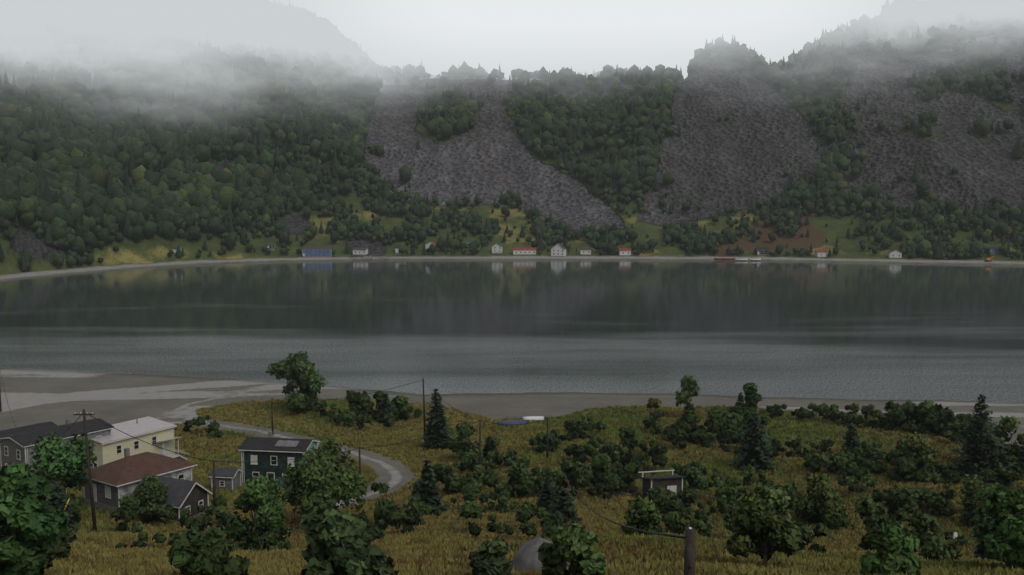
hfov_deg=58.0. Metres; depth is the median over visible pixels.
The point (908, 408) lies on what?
shrub
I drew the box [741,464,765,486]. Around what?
shrub
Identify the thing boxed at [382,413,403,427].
shrub
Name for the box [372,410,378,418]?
shrub
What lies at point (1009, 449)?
shrub
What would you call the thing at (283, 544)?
shrub
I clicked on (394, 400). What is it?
shrub
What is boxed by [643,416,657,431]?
shrub
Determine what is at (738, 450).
shrub
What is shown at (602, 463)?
shrub
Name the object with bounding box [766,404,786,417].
shrub
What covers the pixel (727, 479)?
shrub
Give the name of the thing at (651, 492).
shrub
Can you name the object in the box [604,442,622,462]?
shrub
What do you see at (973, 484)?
shrub
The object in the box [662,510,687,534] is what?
shrub
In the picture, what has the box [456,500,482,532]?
shrub
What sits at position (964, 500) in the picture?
shrub
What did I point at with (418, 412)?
shrub
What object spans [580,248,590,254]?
house
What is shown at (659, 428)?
shrub
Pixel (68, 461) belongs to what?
broadleaf tree
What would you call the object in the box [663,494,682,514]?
shrub
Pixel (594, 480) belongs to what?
shrub
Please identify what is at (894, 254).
house
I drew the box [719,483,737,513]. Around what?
shrub
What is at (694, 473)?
shrub
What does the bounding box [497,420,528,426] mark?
blue boat
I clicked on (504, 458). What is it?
shrub
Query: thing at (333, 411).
shrub
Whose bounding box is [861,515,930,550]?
shrub
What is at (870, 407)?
shrub
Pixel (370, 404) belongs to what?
shrub
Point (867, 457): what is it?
shrub
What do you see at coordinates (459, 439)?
shrub
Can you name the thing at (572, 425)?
shrub
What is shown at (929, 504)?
shrub
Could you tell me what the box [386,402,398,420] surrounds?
shrub
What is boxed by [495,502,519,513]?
shrub
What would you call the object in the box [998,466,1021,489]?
shrub
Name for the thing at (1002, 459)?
spruce tree
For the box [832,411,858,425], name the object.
shrub
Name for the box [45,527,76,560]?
shrub
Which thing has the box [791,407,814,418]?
shrub
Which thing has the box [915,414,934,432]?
shrub
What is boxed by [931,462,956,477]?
shrub
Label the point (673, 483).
shed
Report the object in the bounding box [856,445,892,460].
shrub
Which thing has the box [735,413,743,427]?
shrub
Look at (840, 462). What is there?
shrub
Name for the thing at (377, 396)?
shrub
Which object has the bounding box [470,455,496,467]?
shrub
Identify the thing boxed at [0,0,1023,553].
terrain
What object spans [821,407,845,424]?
shrub
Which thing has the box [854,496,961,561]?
shrub
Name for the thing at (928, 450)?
shrub
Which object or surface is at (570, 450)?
shrub
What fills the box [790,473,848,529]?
broadleaf tree
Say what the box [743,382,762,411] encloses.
broadleaf tree
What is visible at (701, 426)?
shrub
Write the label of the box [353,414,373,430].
shrub
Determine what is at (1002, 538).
broadleaf tree
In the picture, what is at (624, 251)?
house
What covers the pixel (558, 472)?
shrub
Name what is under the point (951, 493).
shrub
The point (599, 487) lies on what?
shrub
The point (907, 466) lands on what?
shrub
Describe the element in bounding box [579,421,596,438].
shrub
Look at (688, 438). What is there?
shrub
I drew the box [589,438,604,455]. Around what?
shrub
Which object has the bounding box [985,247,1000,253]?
house
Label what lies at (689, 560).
utility pole
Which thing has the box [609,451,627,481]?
shrub
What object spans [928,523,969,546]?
shrub
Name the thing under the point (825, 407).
shrub
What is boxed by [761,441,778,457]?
shrub
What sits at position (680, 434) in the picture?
shrub
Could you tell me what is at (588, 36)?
sky
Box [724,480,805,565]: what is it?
broadleaf tree
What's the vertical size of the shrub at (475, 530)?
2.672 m
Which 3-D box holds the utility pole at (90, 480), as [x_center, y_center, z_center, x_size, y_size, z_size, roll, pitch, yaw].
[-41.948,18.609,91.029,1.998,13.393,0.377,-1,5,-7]
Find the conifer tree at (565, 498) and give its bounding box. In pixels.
[550,488,582,522]
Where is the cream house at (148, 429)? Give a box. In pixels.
[90,416,187,467]
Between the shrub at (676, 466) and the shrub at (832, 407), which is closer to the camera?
the shrub at (676, 466)
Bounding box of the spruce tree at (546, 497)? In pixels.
[534,476,555,513]
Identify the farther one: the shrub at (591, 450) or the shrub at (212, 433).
the shrub at (212, 433)
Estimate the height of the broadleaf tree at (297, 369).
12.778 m
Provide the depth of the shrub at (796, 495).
104.80 m
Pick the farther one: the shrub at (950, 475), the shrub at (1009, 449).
the shrub at (1009, 449)
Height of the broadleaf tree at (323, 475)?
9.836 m
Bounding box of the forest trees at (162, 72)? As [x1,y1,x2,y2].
[0,0,1023,270]
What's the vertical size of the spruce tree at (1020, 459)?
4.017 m
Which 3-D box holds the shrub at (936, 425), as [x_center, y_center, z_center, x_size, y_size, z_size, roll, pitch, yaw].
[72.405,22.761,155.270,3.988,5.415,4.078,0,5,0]
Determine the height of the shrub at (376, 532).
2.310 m
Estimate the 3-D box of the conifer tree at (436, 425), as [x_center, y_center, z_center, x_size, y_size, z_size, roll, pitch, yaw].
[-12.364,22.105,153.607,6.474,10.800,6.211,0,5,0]
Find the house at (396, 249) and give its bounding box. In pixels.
[395,246,405,253]
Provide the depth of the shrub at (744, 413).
184.32 m
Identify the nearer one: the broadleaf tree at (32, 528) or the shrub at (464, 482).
the broadleaf tree at (32, 528)
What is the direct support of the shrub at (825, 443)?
on the terrain
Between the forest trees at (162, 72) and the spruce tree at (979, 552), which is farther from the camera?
the forest trees at (162, 72)
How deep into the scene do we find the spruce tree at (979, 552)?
68.75 m
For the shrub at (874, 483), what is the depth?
115.41 m
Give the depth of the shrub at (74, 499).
98.39 m
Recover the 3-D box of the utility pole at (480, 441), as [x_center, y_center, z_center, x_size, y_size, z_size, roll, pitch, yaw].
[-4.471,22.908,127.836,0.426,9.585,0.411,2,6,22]
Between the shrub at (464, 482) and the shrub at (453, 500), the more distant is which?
the shrub at (464, 482)
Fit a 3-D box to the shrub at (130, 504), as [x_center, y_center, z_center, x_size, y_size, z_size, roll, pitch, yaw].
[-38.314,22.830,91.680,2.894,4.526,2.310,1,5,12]
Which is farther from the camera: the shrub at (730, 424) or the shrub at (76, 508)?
the shrub at (730, 424)
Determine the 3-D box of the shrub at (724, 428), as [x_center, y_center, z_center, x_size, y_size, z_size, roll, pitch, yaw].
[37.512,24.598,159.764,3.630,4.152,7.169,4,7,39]
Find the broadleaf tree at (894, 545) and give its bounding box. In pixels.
[859,522,921,574]
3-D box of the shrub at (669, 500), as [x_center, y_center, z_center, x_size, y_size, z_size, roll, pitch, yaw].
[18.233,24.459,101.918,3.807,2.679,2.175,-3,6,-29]
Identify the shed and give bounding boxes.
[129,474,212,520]
[209,467,242,490]
[638,470,685,502]
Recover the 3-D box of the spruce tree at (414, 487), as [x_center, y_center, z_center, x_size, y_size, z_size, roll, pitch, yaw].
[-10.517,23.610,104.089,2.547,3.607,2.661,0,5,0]
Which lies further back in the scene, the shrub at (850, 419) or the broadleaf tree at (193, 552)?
the shrub at (850, 419)
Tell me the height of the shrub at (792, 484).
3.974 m
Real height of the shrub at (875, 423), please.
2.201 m
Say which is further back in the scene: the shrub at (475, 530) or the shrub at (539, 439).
the shrub at (539, 439)
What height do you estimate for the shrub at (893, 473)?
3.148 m
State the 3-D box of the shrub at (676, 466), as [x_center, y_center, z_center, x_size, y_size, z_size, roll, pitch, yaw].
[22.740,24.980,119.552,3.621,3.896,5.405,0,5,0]
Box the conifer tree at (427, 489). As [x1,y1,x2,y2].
[409,459,449,515]
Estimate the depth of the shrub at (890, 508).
102.39 m
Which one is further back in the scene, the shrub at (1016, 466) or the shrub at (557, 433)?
the shrub at (557, 433)
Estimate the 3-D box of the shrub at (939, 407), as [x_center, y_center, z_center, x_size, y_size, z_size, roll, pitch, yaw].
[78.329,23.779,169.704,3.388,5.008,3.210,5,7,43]
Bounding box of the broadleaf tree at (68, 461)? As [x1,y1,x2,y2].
[28,430,97,499]
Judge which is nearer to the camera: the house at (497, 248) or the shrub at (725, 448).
the shrub at (725, 448)
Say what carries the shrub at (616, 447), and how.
on the terrain
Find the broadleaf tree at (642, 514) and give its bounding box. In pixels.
[620,495,666,534]
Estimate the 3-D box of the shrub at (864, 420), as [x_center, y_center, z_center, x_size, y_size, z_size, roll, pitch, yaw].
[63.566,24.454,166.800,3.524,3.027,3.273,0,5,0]
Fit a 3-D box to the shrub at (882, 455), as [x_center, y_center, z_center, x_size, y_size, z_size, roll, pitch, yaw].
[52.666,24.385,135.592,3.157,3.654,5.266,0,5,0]
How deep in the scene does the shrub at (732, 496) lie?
103.89 m
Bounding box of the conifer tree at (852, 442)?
[840,423,860,456]
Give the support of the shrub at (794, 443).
on the terrain
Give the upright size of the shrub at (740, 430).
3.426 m
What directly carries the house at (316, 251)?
on the terrain
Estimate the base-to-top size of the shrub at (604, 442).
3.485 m
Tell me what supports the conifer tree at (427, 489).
on the terrain
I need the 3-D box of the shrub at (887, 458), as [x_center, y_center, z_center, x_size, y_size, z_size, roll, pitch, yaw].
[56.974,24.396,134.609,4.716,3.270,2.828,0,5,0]
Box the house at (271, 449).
[238,431,319,490]
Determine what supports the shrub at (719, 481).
on the terrain
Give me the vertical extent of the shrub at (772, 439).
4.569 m
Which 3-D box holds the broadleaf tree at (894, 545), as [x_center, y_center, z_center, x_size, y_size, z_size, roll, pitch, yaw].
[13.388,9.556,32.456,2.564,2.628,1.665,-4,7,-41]
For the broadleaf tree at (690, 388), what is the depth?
183.32 m
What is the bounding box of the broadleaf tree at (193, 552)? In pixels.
[167,526,250,574]
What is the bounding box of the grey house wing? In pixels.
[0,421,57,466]
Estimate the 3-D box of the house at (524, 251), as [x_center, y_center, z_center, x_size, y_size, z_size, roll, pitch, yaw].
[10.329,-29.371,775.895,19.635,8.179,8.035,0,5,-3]
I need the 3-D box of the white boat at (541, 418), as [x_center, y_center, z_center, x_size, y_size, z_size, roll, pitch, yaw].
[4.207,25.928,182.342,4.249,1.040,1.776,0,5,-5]
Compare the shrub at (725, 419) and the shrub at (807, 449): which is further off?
the shrub at (725, 419)
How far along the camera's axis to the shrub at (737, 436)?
148.22 m
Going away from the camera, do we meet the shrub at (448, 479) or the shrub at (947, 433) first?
the shrub at (448, 479)
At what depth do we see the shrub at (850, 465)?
126.92 m
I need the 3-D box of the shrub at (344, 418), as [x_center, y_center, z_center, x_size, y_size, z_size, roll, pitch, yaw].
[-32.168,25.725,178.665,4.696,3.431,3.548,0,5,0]
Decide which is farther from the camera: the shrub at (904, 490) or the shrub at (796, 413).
the shrub at (796, 413)
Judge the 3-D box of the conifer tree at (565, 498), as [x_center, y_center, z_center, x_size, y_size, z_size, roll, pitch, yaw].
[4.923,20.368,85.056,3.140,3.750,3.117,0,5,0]
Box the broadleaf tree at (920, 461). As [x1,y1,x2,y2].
[894,432,935,482]
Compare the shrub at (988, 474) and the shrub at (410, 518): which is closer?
the shrub at (410, 518)
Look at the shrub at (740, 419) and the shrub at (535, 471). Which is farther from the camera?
the shrub at (740, 419)
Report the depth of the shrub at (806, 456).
132.20 m
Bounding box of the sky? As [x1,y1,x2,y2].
[269,0,911,79]
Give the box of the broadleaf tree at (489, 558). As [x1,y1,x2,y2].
[468,537,512,574]
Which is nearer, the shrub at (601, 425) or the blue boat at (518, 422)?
the shrub at (601, 425)
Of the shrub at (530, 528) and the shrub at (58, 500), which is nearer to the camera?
the shrub at (530, 528)
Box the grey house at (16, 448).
[0,418,113,471]
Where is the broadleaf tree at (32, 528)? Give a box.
[0,461,69,574]
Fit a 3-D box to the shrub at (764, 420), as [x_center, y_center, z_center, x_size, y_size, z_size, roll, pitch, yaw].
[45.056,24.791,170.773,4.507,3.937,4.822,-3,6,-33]
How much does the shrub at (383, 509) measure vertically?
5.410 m
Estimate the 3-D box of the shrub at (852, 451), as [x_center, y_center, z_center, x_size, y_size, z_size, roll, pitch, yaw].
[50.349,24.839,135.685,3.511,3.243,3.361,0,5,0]
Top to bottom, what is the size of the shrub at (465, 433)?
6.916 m
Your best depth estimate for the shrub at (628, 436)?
130.17 m
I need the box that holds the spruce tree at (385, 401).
[376,393,393,423]
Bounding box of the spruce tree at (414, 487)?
[408,481,419,502]
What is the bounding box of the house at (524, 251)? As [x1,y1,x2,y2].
[512,248,535,254]
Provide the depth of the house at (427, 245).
781.44 m
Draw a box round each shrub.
[40,469,79,503]
[41,498,80,522]
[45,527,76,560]
[46,481,79,532]
[110,495,140,531]
[115,521,166,548]
[177,508,212,531]
[182,415,219,431]
[185,505,234,532]
[197,495,231,515]
[204,425,223,437]
[223,523,292,552]
[291,495,323,533]
[313,399,327,416]
[326,402,349,418]
[333,412,357,425]
[345,389,370,414]
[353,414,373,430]
[354,402,370,415]
[358,510,387,540]
[368,402,379,413]
[371,390,384,409]
[371,482,400,525]
[371,527,385,539]
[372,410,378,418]
[381,410,401,417]
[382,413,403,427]
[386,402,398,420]
[388,504,421,533]
[391,395,398,404]
[397,395,410,420]
[399,498,441,525]
[400,406,422,418]
[432,461,462,494]
[444,483,494,508]
[447,422,482,463]
[448,434,470,455]
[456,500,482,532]
[457,449,485,471]
[458,477,473,492]
[462,469,486,484]
[463,488,494,512]
[469,467,514,496]
[469,520,513,538]
[470,449,516,469]
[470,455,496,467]
[472,464,484,485]
[479,483,509,503]
[483,436,500,455]
[487,501,535,531]
[493,456,508,467]
[495,453,540,479]
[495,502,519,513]
[504,456,540,497]
[507,467,534,484]
[515,506,569,539]
[529,431,549,451]
[534,466,564,490]
[540,506,573,526]
[544,429,562,452]
[545,429,560,443]
[553,470,562,487]
[554,481,578,499]
[556,419,577,440]
[560,458,592,496]
[563,443,586,462]
[564,414,606,430]
[567,421,593,438]
[572,443,597,461]
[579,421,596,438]
[586,434,600,449]
[586,452,617,486]
[587,475,640,496]
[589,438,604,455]
[589,475,620,494]
[597,438,610,450]
[597,469,642,499]
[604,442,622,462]
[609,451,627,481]
[610,444,634,456]
[618,426,644,478]
[624,464,643,493]
[630,439,648,452]
[638,452,649,473]
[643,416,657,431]
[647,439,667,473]
[647,485,669,500]
[653,423,666,435]
[653,487,715,519]
[655,490,691,522]
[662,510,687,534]
[663,429,686,449]
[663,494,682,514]
[665,426,677,440]
[665,498,690,514]
[667,490,705,514]
[671,462,701,490]
[673,433,693,442]
[673,461,706,474]
[675,410,698,439]
[677,466,721,490]
[679,507,716,530]
[687,421,705,430]
[690,516,714,539]
[691,428,715,444]
[693,474,710,488]
[695,437,710,447]
[699,476,725,504]
[701,465,724,484]
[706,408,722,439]
[706,429,732,452]
[708,417,739,427]
[710,494,734,512]
[713,419,735,435]
[717,424,742,444]
[717,430,744,447]
[717,476,731,504]
[719,420,736,437]
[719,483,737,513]
[719,509,732,538]
[721,411,739,425]
[728,492,740,509]
[729,428,747,443]
[729,478,746,493]
[730,402,752,417]
[732,448,742,453]
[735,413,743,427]
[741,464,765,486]
[748,411,767,425]
[754,479,773,493]
[756,425,779,445]
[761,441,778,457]
[764,434,771,455]
[765,404,782,415]
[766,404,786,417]
[772,441,790,451]
[783,480,797,501]
[784,487,812,522]
[785,437,814,457]
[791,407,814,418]
[793,443,816,454]
[793,520,829,552]
[798,402,822,421]
[802,452,815,468]
[810,455,848,473]
[811,452,859,474]
[815,438,834,453]
[816,452,838,477]
[817,403,832,420]
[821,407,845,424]
[827,447,850,456]
[828,404,838,419]
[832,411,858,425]
[832,465,857,478]
[832,470,871,496]
[836,512,923,551]
[839,403,865,418]
[846,446,862,457]
[846,461,856,472]
[852,469,877,492]
[853,453,874,464]
[854,444,876,466]
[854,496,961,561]
[855,414,872,428]
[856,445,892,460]
[859,459,881,473]
[860,441,885,459]
[861,404,874,417]
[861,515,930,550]
[865,409,881,422]
[869,419,887,428]
[871,489,918,516]
[873,448,898,472]
[877,409,906,430]
[879,417,903,427]
[881,494,902,513]
[883,400,917,422]
[885,445,897,461]
[887,462,913,482]
[893,448,925,480]
[893,487,923,511]
[893,492,918,518]
[896,439,908,450]
[900,420,919,433]
[902,471,950,490]
[904,401,933,429]
[911,527,940,550]
[913,400,935,420]
[913,490,937,516]
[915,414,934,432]
[915,488,951,508]
[918,414,949,425]
[918,419,930,433]
[924,495,952,516]
[925,447,931,465]
[926,407,955,435]
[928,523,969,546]
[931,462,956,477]
[933,403,942,412]
[941,420,959,443]
[942,468,967,484]
[944,487,968,515]
[954,418,979,441]
[957,469,1002,485]
[958,474,988,528]
[960,497,974,504]
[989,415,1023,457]
[991,434,1004,450]
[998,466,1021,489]
[999,443,1023,463]
[1009,461,1023,479]
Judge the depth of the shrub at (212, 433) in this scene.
165.29 m
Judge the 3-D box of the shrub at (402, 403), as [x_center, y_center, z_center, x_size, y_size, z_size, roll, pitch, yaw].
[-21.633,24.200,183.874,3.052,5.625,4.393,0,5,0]
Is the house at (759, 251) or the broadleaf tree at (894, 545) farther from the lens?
the house at (759, 251)
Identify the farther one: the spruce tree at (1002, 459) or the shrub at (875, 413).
the shrub at (875, 413)
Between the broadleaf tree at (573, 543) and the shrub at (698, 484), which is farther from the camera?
the shrub at (698, 484)
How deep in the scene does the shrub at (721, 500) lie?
103.04 m
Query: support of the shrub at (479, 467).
on the terrain
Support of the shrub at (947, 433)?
on the terrain
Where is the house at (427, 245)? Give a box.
[425,241,438,250]
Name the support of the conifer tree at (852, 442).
on the terrain
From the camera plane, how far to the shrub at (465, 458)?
132.18 m
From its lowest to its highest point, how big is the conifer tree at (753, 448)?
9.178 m
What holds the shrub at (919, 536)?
on the terrain
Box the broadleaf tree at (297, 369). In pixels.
[266,351,327,413]
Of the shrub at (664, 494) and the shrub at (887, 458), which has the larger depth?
the shrub at (887, 458)
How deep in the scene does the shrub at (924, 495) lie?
102.84 m
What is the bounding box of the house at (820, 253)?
[814,249,828,257]
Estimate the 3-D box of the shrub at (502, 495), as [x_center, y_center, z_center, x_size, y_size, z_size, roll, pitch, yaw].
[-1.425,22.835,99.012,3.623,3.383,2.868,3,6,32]
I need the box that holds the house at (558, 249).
[551,243,565,256]
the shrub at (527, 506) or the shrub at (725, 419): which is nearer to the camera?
the shrub at (527, 506)
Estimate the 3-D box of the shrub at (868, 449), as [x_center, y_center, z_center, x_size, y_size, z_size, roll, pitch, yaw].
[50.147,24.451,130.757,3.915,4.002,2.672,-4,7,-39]
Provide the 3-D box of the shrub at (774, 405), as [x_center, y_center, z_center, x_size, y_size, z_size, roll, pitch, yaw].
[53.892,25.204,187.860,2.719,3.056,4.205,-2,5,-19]
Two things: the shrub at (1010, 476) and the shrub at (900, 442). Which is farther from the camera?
the shrub at (900, 442)
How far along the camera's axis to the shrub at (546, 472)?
109.93 m
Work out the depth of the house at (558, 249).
764.60 m
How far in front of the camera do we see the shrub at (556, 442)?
147.43 m
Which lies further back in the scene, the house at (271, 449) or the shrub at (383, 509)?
the house at (271, 449)
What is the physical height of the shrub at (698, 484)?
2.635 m
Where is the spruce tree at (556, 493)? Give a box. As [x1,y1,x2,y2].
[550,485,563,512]
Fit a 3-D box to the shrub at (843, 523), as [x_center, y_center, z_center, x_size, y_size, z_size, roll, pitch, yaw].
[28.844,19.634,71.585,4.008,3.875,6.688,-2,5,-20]
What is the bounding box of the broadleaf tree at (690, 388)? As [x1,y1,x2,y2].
[675,375,701,412]
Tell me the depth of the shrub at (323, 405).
186.47 m
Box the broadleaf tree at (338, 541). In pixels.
[300,499,398,574]
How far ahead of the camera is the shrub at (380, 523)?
79.39 m
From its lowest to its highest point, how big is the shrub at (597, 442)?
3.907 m
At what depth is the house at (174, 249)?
704.24 m
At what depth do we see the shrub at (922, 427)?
157.08 m
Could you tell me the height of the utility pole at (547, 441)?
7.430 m
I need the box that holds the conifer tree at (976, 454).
[951,394,1012,476]
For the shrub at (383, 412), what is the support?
on the terrain
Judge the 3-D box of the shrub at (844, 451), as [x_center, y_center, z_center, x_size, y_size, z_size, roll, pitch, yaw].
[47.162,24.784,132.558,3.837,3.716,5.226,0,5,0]
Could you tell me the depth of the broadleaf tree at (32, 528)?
27.68 m
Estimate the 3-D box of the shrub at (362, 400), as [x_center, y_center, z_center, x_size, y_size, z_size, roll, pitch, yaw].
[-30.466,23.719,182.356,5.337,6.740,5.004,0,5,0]
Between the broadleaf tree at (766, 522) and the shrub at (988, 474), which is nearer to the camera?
the broadleaf tree at (766, 522)
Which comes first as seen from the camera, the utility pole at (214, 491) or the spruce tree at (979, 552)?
the spruce tree at (979, 552)
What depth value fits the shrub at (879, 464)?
128.14 m
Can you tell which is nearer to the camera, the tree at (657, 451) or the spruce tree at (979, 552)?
the spruce tree at (979, 552)
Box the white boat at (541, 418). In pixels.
[523,416,543,420]
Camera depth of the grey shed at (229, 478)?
120.01 m
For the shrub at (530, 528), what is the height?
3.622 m
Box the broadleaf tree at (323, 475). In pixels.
[281,434,367,517]
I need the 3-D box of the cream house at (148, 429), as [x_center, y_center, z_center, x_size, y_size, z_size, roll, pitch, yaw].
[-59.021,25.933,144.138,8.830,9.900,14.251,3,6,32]
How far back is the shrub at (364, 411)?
182.03 m
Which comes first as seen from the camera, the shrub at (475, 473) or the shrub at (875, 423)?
the shrub at (475, 473)
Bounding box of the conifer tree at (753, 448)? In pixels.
[728,412,779,472]
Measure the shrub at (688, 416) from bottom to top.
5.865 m
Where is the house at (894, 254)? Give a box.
[887,249,901,258]
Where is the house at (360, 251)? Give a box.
[352,247,367,255]
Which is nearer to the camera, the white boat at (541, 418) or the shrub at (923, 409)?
the shrub at (923, 409)
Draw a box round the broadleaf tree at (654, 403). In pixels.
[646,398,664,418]
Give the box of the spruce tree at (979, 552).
[973,512,1001,560]
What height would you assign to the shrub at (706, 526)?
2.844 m
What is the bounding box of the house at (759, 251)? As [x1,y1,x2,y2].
[753,247,769,255]
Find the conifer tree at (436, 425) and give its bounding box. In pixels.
[421,389,454,449]
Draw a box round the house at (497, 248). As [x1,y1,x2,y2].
[492,243,502,253]
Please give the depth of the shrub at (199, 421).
170.49 m
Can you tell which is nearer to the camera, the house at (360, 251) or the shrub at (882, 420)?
the shrub at (882, 420)
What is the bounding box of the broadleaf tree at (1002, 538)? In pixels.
[971,482,1023,569]
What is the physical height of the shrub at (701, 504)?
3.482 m
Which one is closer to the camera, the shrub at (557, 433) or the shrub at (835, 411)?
the shrub at (557, 433)
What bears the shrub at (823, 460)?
on the terrain
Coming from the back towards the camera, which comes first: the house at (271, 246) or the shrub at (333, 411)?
the house at (271, 246)
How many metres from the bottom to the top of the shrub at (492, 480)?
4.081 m
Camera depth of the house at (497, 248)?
776.55 m
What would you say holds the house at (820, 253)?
on the terrain
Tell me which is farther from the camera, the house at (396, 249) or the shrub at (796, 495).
the house at (396, 249)
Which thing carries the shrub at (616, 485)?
on the terrain
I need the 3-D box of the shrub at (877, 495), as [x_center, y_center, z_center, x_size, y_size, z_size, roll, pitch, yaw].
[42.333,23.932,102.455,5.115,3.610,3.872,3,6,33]
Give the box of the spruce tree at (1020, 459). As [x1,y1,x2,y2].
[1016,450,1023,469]
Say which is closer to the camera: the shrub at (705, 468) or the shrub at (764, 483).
the shrub at (764, 483)
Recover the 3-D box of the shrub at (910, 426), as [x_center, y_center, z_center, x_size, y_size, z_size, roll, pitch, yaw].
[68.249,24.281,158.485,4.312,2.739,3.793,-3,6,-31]
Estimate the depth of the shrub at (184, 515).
92.35 m
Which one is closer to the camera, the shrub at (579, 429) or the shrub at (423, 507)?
the shrub at (423, 507)
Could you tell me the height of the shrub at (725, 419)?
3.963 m
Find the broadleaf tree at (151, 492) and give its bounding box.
[131,475,176,522]
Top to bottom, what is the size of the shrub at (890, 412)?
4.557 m
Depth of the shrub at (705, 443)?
149.31 m
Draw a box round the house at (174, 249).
[172,247,181,253]
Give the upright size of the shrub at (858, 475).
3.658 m
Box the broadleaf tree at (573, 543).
[537,520,606,574]
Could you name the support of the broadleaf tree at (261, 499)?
on the terrain
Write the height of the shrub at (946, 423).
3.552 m
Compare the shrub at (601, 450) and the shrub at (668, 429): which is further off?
the shrub at (668, 429)
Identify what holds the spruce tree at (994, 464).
on the terrain
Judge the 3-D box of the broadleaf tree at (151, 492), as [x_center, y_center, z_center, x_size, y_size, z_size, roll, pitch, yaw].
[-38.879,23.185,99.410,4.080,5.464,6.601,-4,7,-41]
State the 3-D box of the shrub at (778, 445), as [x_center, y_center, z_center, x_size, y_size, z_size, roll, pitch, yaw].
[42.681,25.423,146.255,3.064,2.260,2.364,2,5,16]
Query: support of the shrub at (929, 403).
on the terrain
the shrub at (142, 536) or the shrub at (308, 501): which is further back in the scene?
the shrub at (308, 501)
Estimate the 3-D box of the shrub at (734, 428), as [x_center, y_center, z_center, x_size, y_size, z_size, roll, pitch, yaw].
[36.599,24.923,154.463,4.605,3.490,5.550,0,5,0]
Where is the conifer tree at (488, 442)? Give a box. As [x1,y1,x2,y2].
[482,436,497,459]
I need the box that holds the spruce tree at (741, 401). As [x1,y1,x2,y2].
[736,392,745,411]
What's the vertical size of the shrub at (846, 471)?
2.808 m
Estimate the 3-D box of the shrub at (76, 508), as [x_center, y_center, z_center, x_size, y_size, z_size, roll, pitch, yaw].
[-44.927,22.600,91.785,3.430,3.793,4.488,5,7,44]
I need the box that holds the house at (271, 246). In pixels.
[267,243,274,250]
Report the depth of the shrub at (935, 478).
113.23 m
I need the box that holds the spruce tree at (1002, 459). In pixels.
[997,445,1015,485]
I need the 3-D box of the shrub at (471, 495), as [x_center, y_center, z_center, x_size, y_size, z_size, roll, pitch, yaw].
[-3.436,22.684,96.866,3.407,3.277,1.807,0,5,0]
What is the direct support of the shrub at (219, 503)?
on the terrain
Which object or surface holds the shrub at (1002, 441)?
on the terrain
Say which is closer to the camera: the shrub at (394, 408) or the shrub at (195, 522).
the shrub at (195, 522)
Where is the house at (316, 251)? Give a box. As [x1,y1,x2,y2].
[302,246,332,256]
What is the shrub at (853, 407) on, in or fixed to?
on the terrain
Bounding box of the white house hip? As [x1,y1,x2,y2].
[83,448,197,511]
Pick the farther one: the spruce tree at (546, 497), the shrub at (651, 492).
the shrub at (651, 492)
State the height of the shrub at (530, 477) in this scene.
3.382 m
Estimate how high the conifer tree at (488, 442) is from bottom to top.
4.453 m
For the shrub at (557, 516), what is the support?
on the terrain
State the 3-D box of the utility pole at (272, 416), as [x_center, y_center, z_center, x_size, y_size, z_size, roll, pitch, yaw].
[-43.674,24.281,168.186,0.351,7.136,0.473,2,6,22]
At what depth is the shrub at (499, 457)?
134.55 m
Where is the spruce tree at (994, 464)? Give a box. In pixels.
[979,447,1003,485]
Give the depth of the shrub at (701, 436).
151.32 m
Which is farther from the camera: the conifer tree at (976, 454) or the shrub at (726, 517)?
the conifer tree at (976, 454)
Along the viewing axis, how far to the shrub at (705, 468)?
125.11 m
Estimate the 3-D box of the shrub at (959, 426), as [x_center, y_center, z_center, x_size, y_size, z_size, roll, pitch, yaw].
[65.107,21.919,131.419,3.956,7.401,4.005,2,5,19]
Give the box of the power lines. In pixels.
[0,371,684,538]
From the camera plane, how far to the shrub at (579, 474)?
108.36 m
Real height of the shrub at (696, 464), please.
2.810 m
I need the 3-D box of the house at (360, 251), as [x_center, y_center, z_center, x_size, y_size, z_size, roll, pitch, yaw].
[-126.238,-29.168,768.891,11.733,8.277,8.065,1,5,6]
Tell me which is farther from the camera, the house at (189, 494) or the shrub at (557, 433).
the shrub at (557, 433)
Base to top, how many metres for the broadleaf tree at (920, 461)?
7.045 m
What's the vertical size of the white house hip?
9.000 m
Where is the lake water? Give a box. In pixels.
[0,260,1023,402]
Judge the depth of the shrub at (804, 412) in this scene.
181.24 m
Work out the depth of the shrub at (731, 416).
165.28 m
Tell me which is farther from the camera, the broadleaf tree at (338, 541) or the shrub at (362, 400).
the shrub at (362, 400)
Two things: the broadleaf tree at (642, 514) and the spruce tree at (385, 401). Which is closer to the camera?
the broadleaf tree at (642, 514)
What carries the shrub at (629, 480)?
on the terrain
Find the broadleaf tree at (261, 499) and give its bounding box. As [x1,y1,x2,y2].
[216,475,292,550]
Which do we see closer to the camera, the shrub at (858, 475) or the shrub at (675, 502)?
the shrub at (675, 502)
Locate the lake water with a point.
(865, 331)
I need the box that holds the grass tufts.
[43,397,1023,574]
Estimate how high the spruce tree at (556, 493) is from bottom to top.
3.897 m
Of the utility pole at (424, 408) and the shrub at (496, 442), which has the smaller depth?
the shrub at (496, 442)
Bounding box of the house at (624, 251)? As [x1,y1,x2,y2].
[618,248,630,255]
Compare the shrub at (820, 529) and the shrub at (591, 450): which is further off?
the shrub at (591, 450)
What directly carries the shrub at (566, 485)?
on the terrain
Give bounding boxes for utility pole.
[73,409,96,530]
[213,459,215,506]
[271,401,273,434]
[358,446,360,480]
[422,378,425,440]
[479,419,480,464]
[546,418,547,456]
[684,527,694,574]
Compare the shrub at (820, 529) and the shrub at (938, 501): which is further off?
the shrub at (938, 501)
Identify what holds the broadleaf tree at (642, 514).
on the terrain
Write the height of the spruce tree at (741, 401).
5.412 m

